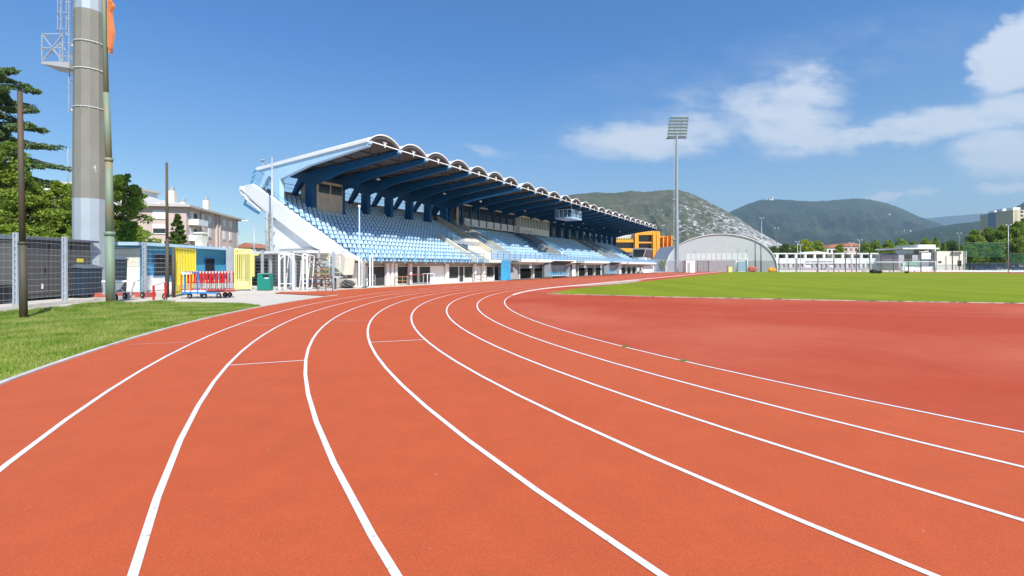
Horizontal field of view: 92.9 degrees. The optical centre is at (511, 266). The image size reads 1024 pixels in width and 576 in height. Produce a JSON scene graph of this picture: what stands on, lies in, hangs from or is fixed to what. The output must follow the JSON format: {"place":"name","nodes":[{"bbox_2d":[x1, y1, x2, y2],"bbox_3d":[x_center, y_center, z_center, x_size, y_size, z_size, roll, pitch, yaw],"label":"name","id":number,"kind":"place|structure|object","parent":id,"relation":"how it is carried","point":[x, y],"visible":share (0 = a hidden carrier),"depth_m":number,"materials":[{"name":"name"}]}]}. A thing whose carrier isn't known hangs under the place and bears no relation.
{"place":"outdoors","nodes":[
{"label":"outdoors","id":0,"kind":"place"},
{"bbox_2d":[0,299,175,315],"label":"rough grass","id":1,"kind":"structure","parent":0,"point":[13,312],"depth_m":19.86,"materials":[{"name":"plant"}]},
{"bbox_2d":[0,301,261,380],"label":"grass verge","id":2,"kind":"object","parent":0,"point":[12,368],"depth_m":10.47,"materials":[{"name":"plant"}]},
{"bbox_2d":[17,91,27,317],"bbox_3d":[-15.918,-1.947,15.810,0.295,7.467,0.230,0,0,0],"label":"thin pole","id":3,"kind":"object","parent":2,"relation":"on","point":[22,275],"visible":0.89,"depth_m":15.75,"materials":[{"name":"paint"}]},
{"bbox_2d":[102,0,115,301],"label":"flag pole","id":4,"kind":"object","parent":2,"relation":"on","point":[110,235],"visible":0.95,"depth_m":21.61,"materials":[{"name":"metal"}]},
{"bbox_2d":[107,0,114,53],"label":"flag","id":5,"kind":"object","parent":4,"relation":"attached to","point":[110,27],"visible":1,"depth_m":21.67,"materials":[{"name":"fabric"}]},
{"bbox_2d":[0,272,660,311],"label":"pavement","id":6,"kind":"structure","parent":0,"point":[254,295],"depth_m":26.69,"materials":[{"name":"concrete"}]},
{"bbox_2d":[0,285,11,302],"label":"waste container","id":7,"kind":"object","parent":6,"relation":"on","point":[7,289],"visible":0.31,"depth_m":22.14,"materials":[{"name":"black plastic"}]},
{"bbox_2d":[0,222,39,236],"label":"shrub","id":8,"kind":"object","parent":6,"relation":"on","point":[10,228],"visible":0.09,"depth_m":31.73,"materials":[{"name":"green plant"}]},
{"bbox_2d":[0,140,67,234],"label":"broadleaf tree","id":9,"kind":"object","parent":6,"relation":"on","point":[8,191],"visible":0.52,"depth_m":36.05,"materials":[{"name":"green plant"}]},
{"bbox_2d":[14,191,71,233],"bbox_3d":[-37.134,-2.133,38.036,4.597,7.855,4.053,0,0,0],"label":"broadleaf tree","id":10,"kind":"object","parent":6,"relation":"on","point":[48,204],"visible":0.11,"depth_m":37.88,"materials":[{"name":"green plant"}]},
{"bbox_2d":[0,235,98,297],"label":"fence","id":11,"kind":"object","parent":6,"relation":"on","point":[43,266],"visible":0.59,"depth_m":24.67,"materials":[{"name":"metal"}]},
{"bbox_2d":[31,226,71,238],"bbox_3d":[-32.147,-0.470,33.358,4.110,4.511,4.795,0,0,10],"label":"shrub","id":12,"kind":"object","parent":6,"relation":"on","point":[43,232],"visible":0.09,"depth_m":33.06,"materials":[{"name":"green plant"}]},
{"bbox_2d":[39,180,71,233],"bbox_3d":[-37.046,-2.649,39.704,4.882,8.878,4.791,0,0,0],"label":"broadleaf tree","id":13,"kind":"object","parent":6,"relation":"on","point":[58,189],"visible":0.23,"depth_m":39.39,"materials":[{"name":"green plant"}]},
{"bbox_2d":[0,295,134,309],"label":"fence kerb","id":14,"kind":"structure","parent":6,"relation":"on","point":[51,303],"depth_m":21.71,"materials":[{"name":"concrete"}]},
{"bbox_2d":[0,232,146,305],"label":"fence","id":15,"kind":"object","parent":14,"relation":"on","point":[64,261],"visible":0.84,"depth_m":22.35,"materials":[{"name":"metal"}]},
{"bbox_2d":[175,247,195,294],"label":"barred gate","id":16,"kind":"structure","parent":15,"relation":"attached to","point":[185,259],"depth_m":28.64,"materials":[{"name":"metal"}]},
{"bbox_2d":[41,0,104,296],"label":"floodlight mast","id":17,"kind":"object","parent":6,"relation":"on","point":[85,68],"visible":0.88,"depth_m":27.73,"materials":[{"name":"white metal"}]},
{"bbox_2d":[71,264,103,297],"bbox_3d":[-23.222,0.792,26.600,0.814,1.786,1.200,0,0,0],"label":"waste container","id":18,"kind":"object","parent":6,"relation":"on","point":[87,280],"visible":0.88,"depth_m":26.20,"materials":[{"name":"plastic"}]},
{"bbox_2d":[115,256,128,291],"bbox_3d":[-23.744,0.538,29.200,0.540,2.294,1.200,0,0,0],"label":"waste container","id":19,"kind":"object","parent":6,"relation":"on","point":[120,267],"visible":0.37,"depth_m":29.32,"materials":[{"name":"plastic"}]},
{"bbox_2d":[93,292,155,296],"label":"plinth","id":20,"kind":"structure","parent":6,"relation":"on","point":[147,294],"depth_m":26.70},
{"bbox_2d":[102,280,147,300],"bbox_3d":[-19.488,1.183,24.450,1.330,0.996,2.632,0,0,-23],"label":"equipment trolley","id":21,"kind":"object","parent":6,"relation":"on","point":[118,286],"visible":0.79,"depth_m":23.89,"materials":[{"name":"silver metal"}]},
{"bbox_2d":[113,173,154,241],"bbox_3d":[-33.708,-3.152,42.010,4.481,9.892,4.368,0,0,0],"label":"broadleaf tree","id":22,"kind":"object","parent":6,"relation":"on","point":[134,205],"visible":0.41,"depth_m":41.65,"materials":[{"name":"green plant"}]},
{"bbox_2d":[115,220,161,242],"bbox_3d":[-31.160,-0.993,39.960,3.766,5.558,4.323,0,0,0],"label":"shrub","id":23,"kind":"object","parent":6,"relation":"on","point":[132,231],"visible":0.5,"depth_m":39.38,"materials":[{"name":"green plant"}]},
{"bbox_2d":[152,281,167,300],"bbox_3d":[-17.120,1.223,23.707,0.277,0.924,1.856,0,0,-24],"label":"hand trolley","id":24,"kind":"object","parent":6,"relation":"on","point":[164,296],"visible":0.99,"depth_m":24.35,"materials":[{"name":"metal"}]},
{"bbox_2d":[165,162,168,296],"bbox_3d":[-18.939,-2.004,26.710,0.200,7.379,0.200,0,0,0],"label":"thin pole","id":25,"kind":"object","parent":6,"relation":"on","point":[166,230],"visible":0.9,"depth_m":26.66,"materials":[{"name":"metal"}]},
{"bbox_2d":[172,247,174,296],"bbox_3d":[-18.570,0.316,26.679,0.171,2.738,0.180,0,0,0],"label":"gate post","id":26,"kind":"object","parent":6,"relation":"on","point":[173,271],"visible":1,"depth_m":26.61,"materials":[{"name":"metal"}]},
{"bbox_2d":[115,232,245,291],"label":"club house","id":27,"kind":"structure","parent":6,"relation":"on","point":[208,258],"depth_m":34.19,"materials":[{"name":"paint"}]},
{"bbox_2d":[153,253,171,276],"bbox_3d":[-24.744,-0.065,34.600,0.070,1.660,2.160,0,0,0],"label":"window","id":28,"kind":"structure","parent":27,"relation":"in","point":[157,272],"depth_m":34.19,"materials":[{"name":"glass"}]},
{"bbox_2d":[204,258,214,279],"bbox_3d":[-24.744,0.495,39.800,0.070,2.380,1.360,0,0,0],"label":"door","id":29,"kind":"structure","parent":27,"relation":"in","point":[209,263],"depth_m":39.73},
{"bbox_2d":[182,272,235,297],"bbox_3d":[-16.282,0.983,26.185,2.185,1.397,1.230,0,0,0],"label":"hurdle trolley","id":30,"kind":"object","parent":6,"relation":"on","point":[202,293],"visible":0.96,"depth_m":25.62,"materials":[{"name":"blue metal"}]},
{"bbox_2d":[180,272,191,289],"bbox_3d":[-17.102,0.795,25.520,0.600,0.940,0.070,0,0,0],"label":"hurdle","id":31,"kind":"object","parent":30,"relation":"on","point":[181,273],"visible":1,"depth_m":25.50,"materials":[{"name":"orange paint"}]},
{"bbox_2d":[226,248,233,289],"bbox_3d":[-19.243,0.225,33.200,0.440,2.980,0.200,0,0,0],"label":"gate post","id":32,"kind":"object","parent":6,"relation":"on","point":[229,259],"visible":0.64,"depth_m":33.10,"materials":[{"name":"metal"}]},
{"bbox_2d":[234,249,251,289],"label":"barred gate","id":33,"kind":"structure","parent":32,"relation":"attached to","point":[247,284],"depth_m":33.87,"materials":[{"name":"metal"}]},
{"bbox_2d":[257,273,272,289],"bbox_3d":[-17.479,1.085,34.457,0.879,1.200,0.645,0,0,0],"label":"litter bin","id":34,"kind":"object","parent":6,"relation":"on","point":[264,281],"visible":1,"depth_m":34.15,"materials":[{"name":"green plastic"}]},
{"bbox_2d":[271,157,273,273],"bbox_3d":[-21.160,-3.995,43.000,0.286,11.360,0.180,0,0,0],"label":"slim mast","id":35,"kind":"object","parent":6,"relation":"on","point":[272,183],"visible":0.8,"depth_m":42.95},
{"bbox_2d":[278,253,301,289],"bbox_3d":[-15.958,0.378,35.085,1.291,2.615,1.080,0,0,0],"label":"goal","id":36,"kind":"object","parent":6,"relation":"on","point":[293,269],"visible":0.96,"depth_m":34.55,"materials":[{"name":"white metal"}]},
{"bbox_2d":[252,250,334,287],"bbox_3d":[-16.490,0.260,36.758,5.967,2.850,0.979,0,0,-42],"label":"fence","id":37,"kind":"object","parent":6,"relation":"on","point":[318,254],"visible":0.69,"depth_m":37.15,"materials":[{"name":"metal"}]},
{"bbox_2d":[237,250,364,287],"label":"annexe","id":38,"kind":"structure","parent":6,"relation":"on","point":[346,264],"depth_m":39.42,"materials":[{"name":"beige concrete"}]},
{"bbox_2d":[254,259,267,284],"bbox_3d":[-22.740,0.535,44.057,2.000,2.300,0.040,0,0,29],"label":"doorway","id":39,"kind":"structure","parent":38,"relation":"in","point":[257,263],"depth_m":44.19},
{"bbox_2d":[302,253,314,288],"bbox_3d":[-14.986,0.378,35.785,0.631,2.615,0.880,0,0,0],"label":"goal","id":40,"kind":"object","parent":6,"relation":"on","point":[307,271],"visible":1,"depth_m":35.34,"materials":[{"name":"white metal"}]},
{"bbox_2d":[308,257,329,288],"bbox_3d":[-14.407,0.485,36.300,1.625,2.400,0.270,0,0,0],"label":"hurdle rack","id":41,"kind":"object","parent":6,"relation":"on","point":[315,268],"visible":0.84,"depth_m":36.33,"materials":[{"name":"metal"}]},
{"bbox_2d":[340,279,355,287],"bbox_3d":[-12.824,1.353,38.006,1.272,0.664,1.111,0,0,0],"label":"covered heap","id":42,"kind":"object","parent":6,"relation":"on","point":[345,283],"visible":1,"depth_m":37.71,"materials":[{"name":"plastic"}]},
{"bbox_2d":[355,257,368,286],"bbox_3d":[-12.149,0.458,38.950,1.300,2.455,0.600,0,0,0],"label":"white upright","id":43,"kind":"object","parent":6,"relation":"on","point":[359,272],"visible":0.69,"depth_m":38.95,"materials":[{"name":"metal"}]},
{"bbox_2d":[369,255,379,286],"bbox_3d":[-11.282,0.406,38.950,1.300,2.557,0.600,0,0,0],"label":"white upright","id":44,"kind":"object","parent":6,"relation":"on","point":[370,272],"visible":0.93,"depth_m":38.95,"materials":[{"name":"metal"}]},
{"bbox_2d":[277,272,670,295],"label":"sprint straight","id":45,"kind":"object","parent":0,"point":[338,292],"visible":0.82,"depth_m":36.73,"materials":[{"name":"rubber"}]},
{"bbox_2d":[308,277,336,290],"bbox_3d":[-12.959,1.198,33.250,1.955,0.986,0.162,0,0,0],"label":"barrier frame","id":46,"kind":"object","parent":45,"relation":"on","point":[325,283],"visible":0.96,"depth_m":33.27,"materials":[{"name":"metal"}]},
{"bbox_2d":[0,272,1023,575],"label":"running track","id":47,"kind":"structure","parent":0,"point":[254,486],"depth_m":4.18,"materials":[{"name":"rubber"}]},
{"bbox_2d":[0,295,334,384],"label":"kerb","id":48,"kind":"structure","parent":47,"relation":"on","point":[15,377],"depth_m":9.76,"materials":[{"name":"concrete"}]},
{"bbox_2d":[0,272,1023,575],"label":"lane lines","id":49,"kind":"object","parent":47,"relation":"on","point":[352,498],"visible":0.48,"depth_m":4.23,"materials":[{"name":"paint"}]},
{"bbox_2d":[655,259,677,272],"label":"bar fence","id":50,"kind":"object","parent":47,"relation":"on","point":[666,265],"visible":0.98,"depth_m":130.97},
{"bbox_2d":[666,117,688,271],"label":"floodlight mast","id":51,"kind":"object","parent":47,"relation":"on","point":[676,209],"visible":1,"depth_m":134.78,"materials":[{"name":"metal"}]},
{"bbox_2d":[682,260,694,272],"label":"white kiosk","id":52,"kind":"object","parent":47,"relation":"on","point":[688,266],"visible":1,"depth_m":128.00,"materials":[{"name":"metal"}]},
{"bbox_2d":[779,270,1023,271],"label":"perimeter wall","id":53,"kind":"structure","parent":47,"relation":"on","point":[902,270],"depth_m":145.00,"materials":[{"name":"concrete"}]},
{"bbox_2d":[0,0,1023,265],"label":"sky","id":54,"kind":"structure","parent":0,"point":[916,107],"materials":[{"name":"blue"}]},
{"bbox_2d":[492,272,656,280],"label":"forecourt","id":55,"kind":"structure","parent":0,"point":[569,276],"depth_m":81.02,"materials":[{"name":"concrete"}]},
{"bbox_2d":[239,134,656,285],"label":"grandstand","id":56,"kind":"object","parent":55,"relation":"on","point":[483,223],"visible":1,"depth_m":55.07,"materials":[{"name":"blue paint"}]},
{"bbox_2d":[367,266,384,285],"bbox_3d":[-11.664,0.860,41.790,0.090,1.750,2.103,0,0,29],"label":"door","id":57,"kind":"structure","parent":56,"relation":"in","point":[378,271],"depth_m":41.85,"materials":[{"name":"white metal"}]},
{"bbox_2d":[398,266,417,283],"bbox_3d":[-9.725,0.810,45.258,0.120,1.650,2.886,0,0,29],"label":"window","id":58,"kind":"structure","parent":56,"relation":"in","point":[402,270],"depth_m":45.02,"materials":[{"name":"white metal"}]},
{"bbox_2d":[419,266,429,282],"bbox_3d":[-8.518,0.810,47.486,0.090,1.650,1.700,0,0,29],"label":"window","id":59,"kind":"structure","parent":56,"relation":"in","point":[422,269],"depth_m":47.38,"materials":[{"name":"white glass"}]},
{"bbox_2d":[449,266,457,278],"bbox_3d":[-6.211,0.650,51.664,0.090,1.330,1.756,0,0,29],"label":"window","id":60,"kind":"structure","parent":56,"relation":"in","point":[453,270],"depth_m":51.58,"materials":[{"name":"white glass"}]},
{"bbox_2d":[464,266,471,277],"bbox_3d":[-4.869,0.650,54.096,0.090,1.330,1.658,0,0,29],"label":"window","id":61,"kind":"structure","parent":56,"relation":"in","point":[467,269],"depth_m":54.01,"materials":[{"name":"grey glass"}]},
{"bbox_2d":[486,266,493,276],"bbox_3d":[-2.632,0.650,58.134,0.090,1.330,1.602,0,0,29],"label":"window","id":62,"kind":"structure","parent":56,"relation":"in","point":[489,269],"depth_m":58.16,"materials":[{"name":"glass"}]},
{"bbox_2d":[501,260,510,279],"bbox_3d":[-0.801,0.480,58.577,0.309,2.350,2.105,0,0,29],"label":"tarpaulin","id":63,"kind":"object","parent":56,"relation":"hanging from","point":[505,270],"visible":1,"depth_m":58.56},
{"bbox_2d":[544,261,573,277],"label":"team shelter","id":64,"kind":"object","parent":55,"relation":"on","point":[558,263],"visible":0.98,"depth_m":72.33,"materials":[{"name":"white"}]},
{"bbox_2d":[301,266,1023,295],"bbox_3d":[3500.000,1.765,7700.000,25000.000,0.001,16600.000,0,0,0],"label":"terrain","id":65,"kind":"structure","parent":0,"point":[323,273],"depth_m":118.26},
{"bbox_2d":[0,67,71,215],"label":"cedar tree","id":66,"kind":"object","parent":65,"relation":"on","point":[9,107],"visible":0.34,"depth_m":41.55,"materials":[{"name":"green plant"}]},
{"bbox_2d":[44,182,160,198],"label":"white house","id":67,"kind":"structure","parent":65,"relation":"on","point":[151,194],"depth_m":104.37,"materials":[{"name":"tile"}]},
{"bbox_2d":[52,187,244,247],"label":"apartment block","id":68,"kind":"structure","parent":65,"relation":"on","point":[221,229],"depth_m":87.35,"materials":[{"name":"plaster"},{"name":"roof tile"},{"name":"glass"}]},
{"bbox_2d":[153,224,164,233],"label":"window","id":69,"kind":"structure","parent":68,"relation":"in","point":[157,228],"depth_m":84.13,"materials":[{"name":"white metal"}]},
{"bbox_2d":[153,210,164,218],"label":"window","id":70,"kind":"structure","parent":68,"relation":"in","point":[158,214],"depth_m":84.13,"materials":[{"name":"white metal"}]},
{"bbox_2d":[164,213,190,244],"bbox_3d":[-43.755,-2.599,64.023,4.441,8.771,4.714,0,0,37],"label":"conifer tree","id":71,"kind":"object","parent":65,"relation":"on","point":[178,236],"visible":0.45,"depth_m":63.74,"materials":[{"name":"green plant"}]},
{"bbox_2d":[238,243,265,251],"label":"house","id":72,"kind":"structure","parent":65,"relation":"on","point":[259,247],"depth_m":130.00,"materials":[{"name":"orange tile"}]},
{"bbox_2d":[980,211,996,266],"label":"tower block","id":73,"kind":"structure","parent":65,"relation":"on","point":[983,220],"depth_m":430.99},
{"bbox_2d":[988,209,1005,267],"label":"tower block","id":74,"kind":"structure","parent":65,"relation":"on","point":[991,219],"depth_m":409.39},
{"bbox_2d":[996,207,1023,266],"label":"tower block","id":75,"kind":"structure","parent":65,"relation":"on","point":[1010,215],"depth_m":393.63,"materials":[{"name":"concrete"}]},
{"bbox_2d":[568,190,801,252],"bbox_3d":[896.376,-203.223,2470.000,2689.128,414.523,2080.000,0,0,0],"label":"rocky hill","id":76,"kind":"structure","parent":0,"point":[698,216],"depth_m":2294.05,"materials":[{"name":"stone"}]},
{"bbox_2d":[505,272,1023,430],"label":"bend apron","id":77,"kind":"object","parent":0,"point":[946,359],"visible":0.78,"depth_m":11.19,"materials":[{"name":"rubber"}]},
{"bbox_2d":[568,280,642,286],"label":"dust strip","id":78,"kind":"object","parent":77,"relation":"on","point":[620,282],"visible":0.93,"depth_m":47.20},
{"bbox_2d":[513,272,714,294],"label":"kerb","id":79,"kind":"structure","parent":77,"relation":"on","point":[588,284],"depth_m":43.60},
{"bbox_2d":[547,293,1023,303],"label":"field kerb","id":80,"kind":"structure","parent":77,"relation":"on","point":[786,299],"depth_m":24.47,"materials":[{"name":"concrete"}]},
{"bbox_2d":[554,272,1023,302],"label":"grass field","id":81,"kind":"structure","parent":0,"point":[953,287],"depth_m":38.41,"materials":[{"name":"plant"}]},
{"bbox_2d":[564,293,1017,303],"bbox_3d":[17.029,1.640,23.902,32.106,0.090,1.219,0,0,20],"label":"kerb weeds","id":82,"kind":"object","parent":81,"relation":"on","point":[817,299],"visible":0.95,"depth_m":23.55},
{"bbox_2d":[778,253,934,271],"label":"ball fence","id":83,"kind":"object","parent":81,"relation":"on","point":[869,262],"visible":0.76,"depth_m":140.91,"materials":[{"name":"metal"}]},
{"bbox_2d":[729,198,943,247],"bbox_3d":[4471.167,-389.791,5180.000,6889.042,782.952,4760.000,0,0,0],"label":"forested mountain","id":84,"kind":"structure","parent":0,"point":[831,222],"depth_m":4606.34,"materials":[{"name":"plant"}]},
{"bbox_2d":[833,243,858,252],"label":"house","id":85,"kind":"structure","parent":0,"point":[851,247],"depth_m":240.00,"materials":[{"name":"paint"}]},
{"bbox_2d":[875,248,938,269],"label":"glazed pavilion","id":86,"kind":"structure","parent":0,"point":[887,262],"depth_m":159.90,"materials":[{"name":"white"}]},
{"bbox_2d":[860,203,1023,266],"bbox_3d":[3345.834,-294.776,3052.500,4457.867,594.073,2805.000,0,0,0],"label":"wooded ridge","id":87,"kind":"structure","parent":0,"point":[946,233],"depth_m":2997.39,"materials":[{"name":"plant"}]},
{"bbox_2d":[926,213,987,225],"bbox_3d":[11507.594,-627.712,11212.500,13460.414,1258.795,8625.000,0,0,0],"label":"mountain","id":88,"kind":"structure","parent":0,"point":[949,220],"depth_m":11135.92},
{"label":"far ground","id":89,"kind":"structure","parent":0,"visible":0},
{"bbox_2d":[607,231,671,270],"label":"orange building","id":90,"kind":"structure","parent":89,"relation":"on","point":[655,241],"depth_m":190.04,"materials":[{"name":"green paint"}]},
{"bbox_2d":[616,243,632,247],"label":"window","id":91,"kind":"structure","parent":90,"relation":"in","point":[620,245],"depth_m":191.87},
{"bbox_2d":[650,246,674,270],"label":"hall wing","id":92,"kind":"structure","parent":89,"relation":"on","point":[663,253],"depth_m":167.73,"materials":[{"name":"metal"}]},
{"bbox_2d":[667,234,777,271],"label":"sports hall","id":93,"kind":"structure","parent":89,"relation":"on","point":[719,252],"depth_m":149.54,"materials":[{"name":"white metal"}]},
{"bbox_2d":[737,260,746,271],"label":"door","id":94,"kind":"structure","parent":93,"relation":"in","point":[741,264],"depth_m":147.47,"materials":[{"name":"blue metal"}]},
{"bbox_2d":[777,243,792,252],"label":"broadleaf tree","id":95,"kind":"object","parent":89,"relation":"on","point":[783,248],"visible":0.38,"depth_m":203.69,"materials":[{"name":"green plant"}]},
{"bbox_2d":[793,239,816,252],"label":"broadleaf tree","id":96,"kind":"object","parent":89,"relation":"on","point":[805,246],"visible":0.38,"depth_m":199.24,"materials":[{"name":"green plant"}]},
{"bbox_2d":[810,240,826,252],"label":"broadleaf tree","id":97,"kind":"object","parent":89,"relation":"on","point":[817,246],"visible":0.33,"depth_m":200.82,"materials":[{"name":"green plant"}]},
{"bbox_2d":[773,251,897,269],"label":"white pavilion","id":98,"kind":"structure","parent":89,"relation":"on","point":[787,261],"depth_m":168.00,"materials":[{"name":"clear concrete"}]},
{"bbox_2d":[856,241,874,252],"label":"broadleaf tree","id":99,"kind":"object","parent":89,"relation":"on","point":[865,247],"visible":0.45,"depth_m":204.14,"materials":[{"name":"green plant"}]},
{"bbox_2d":[870,239,884,252],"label":"broadleaf tree","id":100,"kind":"object","parent":89,"relation":"on","point":[874,244],"visible":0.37,"depth_m":205.05,"materials":[{"name":"green plant"}]},
{"bbox_2d":[882,239,894,252],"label":"broadleaf tree","id":101,"kind":"object","parent":89,"relation":"on","point":[887,244],"visible":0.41,"depth_m":205.14,"materials":[{"name":"green plant"}]},
{"bbox_2d":[895,245,966,269],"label":"cream workshop","id":102,"kind":"structure","parent":89,"relation":"on","point":[948,260],"depth_m":158.00,"materials":[{"name":"paint"}]},
{"bbox_2d":[945,240,961,250],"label":"broadleaf tree","id":103,"kind":"object","parent":89,"relation":"on","point":[952,245],"visible":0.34,"depth_m":228.86,"materials":[{"name":"green plant"}]},
{"bbox_2d":[957,229,985,269],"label":"broadleaf tree","id":104,"kind":"object","parent":89,"relation":"on","point":[974,235],"visible":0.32,"depth_m":171.48,"materials":[{"name":"green plant"}]},
{"bbox_2d":[961,244,983,269],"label":"broadleaf tree","id":105,"kind":"object","parent":89,"relation":"on","point":[972,258],"visible":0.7,"depth_m":163.69,"materials":[{"name":"green plant"}]},
{"bbox_2d":[963,242,1004,269],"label":"net screen","id":106,"kind":"object","parent":89,"relation":"on","point":[984,242],"visible":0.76,"depth_m":152.05,"materials":[{"name":"green"}]},
{"bbox_2d":[975,241,999,265],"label":"broadleaf tree","id":107,"kind":"object","parent":89,"relation":"on","point":[984,248],"visible":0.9,"depth_m":162.28,"materials":[{"name":"green plant"}]},
{"bbox_2d":[980,227,996,241],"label":"broadleaf tree","id":108,"kind":"object","parent":89,"relation":"on","point":[988,232],"visible":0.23,"depth_m":175.02,"materials":[{"name":"green plant"}]},
{"bbox_2d":[966,263,1023,269],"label":"net screen","id":109,"kind":"object","parent":89,"relation":"on","point":[990,265],"visible":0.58,"depth_m":154.98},
{"bbox_2d":[985,239,1012,266],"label":"broadleaf tree","id":110,"kind":"object","parent":89,"relation":"on","point":[999,247],"visible":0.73,"depth_m":160.84,"materials":[{"name":"green plant"}]},
{"bbox_2d":[991,224,1013,266],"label":"broadleaf tree","id":111,"kind":"object","parent":89,"relation":"on","point":[1001,230],"visible":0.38,"depth_m":169.18,"materials":[{"name":"green plant"}]},
{"bbox_2d":[1003,238,1023,266],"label":"broadleaf tree","id":112,"kind":"object","parent":89,"relation":"on","point":[1016,246],"visible":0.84,"depth_m":159.53,"materials":[{"name":"green plant"}]},
{"bbox_2d":[1005,220,1023,266],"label":"broadleaf tree","id":113,"kind":"object","parent":89,"relation":"on","point":[1016,228],"visible":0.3,"depth_m":167.16,"materials":[{"name":"green plant"}]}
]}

